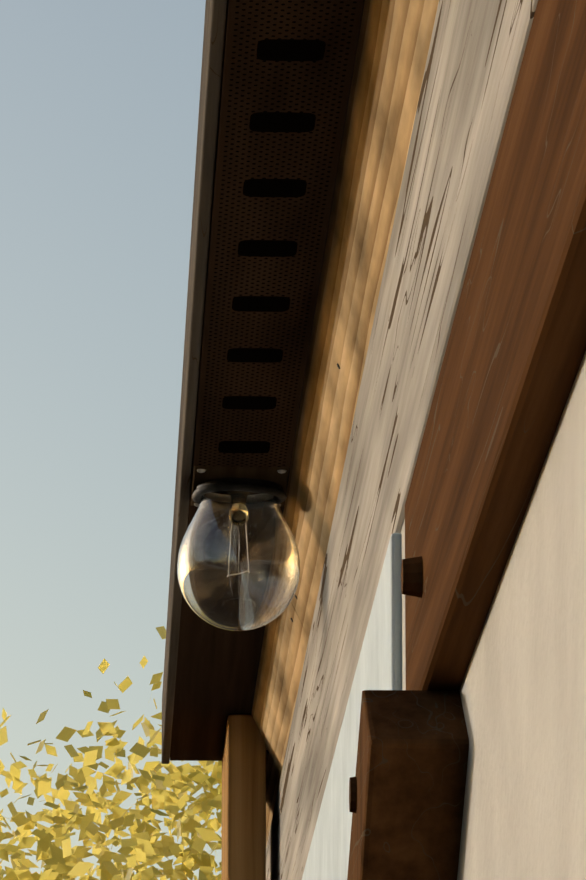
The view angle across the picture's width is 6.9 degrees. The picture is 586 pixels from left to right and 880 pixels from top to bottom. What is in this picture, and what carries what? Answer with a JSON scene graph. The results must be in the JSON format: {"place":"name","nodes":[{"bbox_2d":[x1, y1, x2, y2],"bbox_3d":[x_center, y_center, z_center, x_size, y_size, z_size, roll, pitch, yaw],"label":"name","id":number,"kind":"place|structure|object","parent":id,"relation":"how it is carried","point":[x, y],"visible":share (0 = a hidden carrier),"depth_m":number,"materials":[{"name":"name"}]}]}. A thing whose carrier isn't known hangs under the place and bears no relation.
{"place":"outdoors","nodes":[
{"label":"outdoors","id":0,"kind":"place"},
{"bbox_2d":[0,0,221,879],"label":"sky","id":1,"kind":"structure","parent":0,"point":[99,99],"materials":[{"name":"blue"}]},
{"bbox_2d":[302,533,401,879],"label":"window pane","id":2,"kind":"structure","parent":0,"point":[379,665],"depth_m":2.07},
{"bbox_2d":[266,0,537,879],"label":"wooden beam","id":3,"kind":"structure","parent":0,"point":[474,59],"depth_m":1.77,"materials":[{"name":"beige wood"}]},
{"bbox_2d":[405,0,585,690],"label":"wooden beam","id":4,"kind":"structure","parent":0,"point":[514,353],"depth_m":1.22,"materials":[{"name":"brown wood"}]},
{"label":"gables","id":5,"kind":"object","parent":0,"visible":0},
{"bbox_3d":[2.629,-1.473,0.012,5.148,1.640,7.270,1,-14,-2],"label":"roof","id":6,"kind":"object","parent":5,"relation":"attached to","visible":0},
{"bbox_2d":[161,0,226,763],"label":"fascia","id":7,"kind":"structure","parent":6,"relation":"attached to","point":[213,43],"depth_m":2.17,"materials":[{"name":"brown wood"}]},
{"bbox_2d":[170,0,364,760],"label":"soffit board","id":8,"kind":"object","parent":6,"relation":"attached to","point":[216,675],"visible":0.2,"depth_m":2.95,"materials":[{"name":"brown wood"}]},
{"bbox_2d":[197,478,280,488],"bbox_3d":[-0.027,0.016,2.457,0.044,0.027,0.044,1,-14,-2],"label":"lampholder body","id":9,"kind":"object","parent":8,"relation":"attached to","point":[257,481],"visible":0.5,"depth_m":2.44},
{"bbox_2d":[177,491,299,630],"bbox_3d":[-0.027,0.053,2.448,0.061,0.087,0.061,1,-14,-2],"label":"bulb","id":10,"kind":"object","parent":9,"relation":"attached to","point":[238,563],"visible":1,"depth_m":2.42,"materials":[{"name":"clear glass"}]},
{"bbox_2d":[191,466,288,506],"bbox_3d":[-0.027,0.022,2.454,0.047,0.003,0.086,1,-14,-2],"label":"mounting plate","id":11,"kind":"object","parent":8,"relation":"attached to","point":[271,474],"visible":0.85,"depth_m":2.43,"materials":[{"name":"black metal"}]},
{"bbox_2d":[192,482,286,503],"bbox_3d":[-0.027,0.028,2.453,0.048,0.005,0.048,1,-14,-2],"label":"lamp socket ring","id":12,"kind":"object","parent":11,"relation":"attached to","point":[202,490],"visible":0.58,"depth_m":2.44,"materials":[{"name":"black metal"}]},
{"bbox_2d":[194,469,285,506],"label":"screws","id":13,"kind":"object","parent":8,"relation":"attached to","point":[204,470],"visible":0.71,"depth_m":2.42,"materials":[{"name":"metal"}]},
{"bbox_2d":[193,0,363,468],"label":"soffit vent","id":14,"kind":"object","parent":8,"relation":"attached to","point":[288,72],"visible":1,"depth_m":1.99,"materials":[{"name":"brown metal"}]},
{"label":"ground","id":15,"kind":"structure","parent":0,"visible":0},
{"bbox_2d":[0,626,221,879],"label":"autumn tree","id":16,"kind":"object","parent":15,"relation":"on","point":[140,845],"visible":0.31,"depth_m":28.88,"materials":[{"name":"yellow plant"}]},
{"bbox_2d":[221,714,265,879],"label":"corner post","id":17,"kind":"object","parent":15,"relation":"on","point":[244,805],"visible":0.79,"depth_m":3.05,"materials":[{"name":"brown wood"}]},
{"bbox_2d":[401,351,585,879],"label":"wall","id":18,"kind":"structure","parent":15,"relation":"on","point":[522,690],"depth_m":1.24,"materials":[{"name":"beige paint"}]},
{"bbox_2d":[251,0,438,845],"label":"wooden board","id":19,"kind":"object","parent":18,"relation":"attached to","point":[394,41],"depth_m":2.06,"materials":[{"name":"beige wood"}]},
{"bbox_2d":[266,363,339,753],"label":"nails","id":20,"kind":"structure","parent":19,"relation":"attached to","point":[338,366],"depth_m":2.62,"materials":[{"name":"metal"}]},
{"bbox_2d":[349,556,422,812],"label":"wooden pegs","id":21,"kind":"object","parent":18,"relation":"attached to","point":[411,576],"visible":0.4,"depth_m":1.51,"materials":[{"name":"brown wood"}]},
{"bbox_2d":[347,690,468,879],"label":"wooden post","id":22,"kind":"object","parent":18,"relation":"attached to","point":[411,764],"depth_m":1.49,"materials":[{"name":"brown wood"}]}
]}

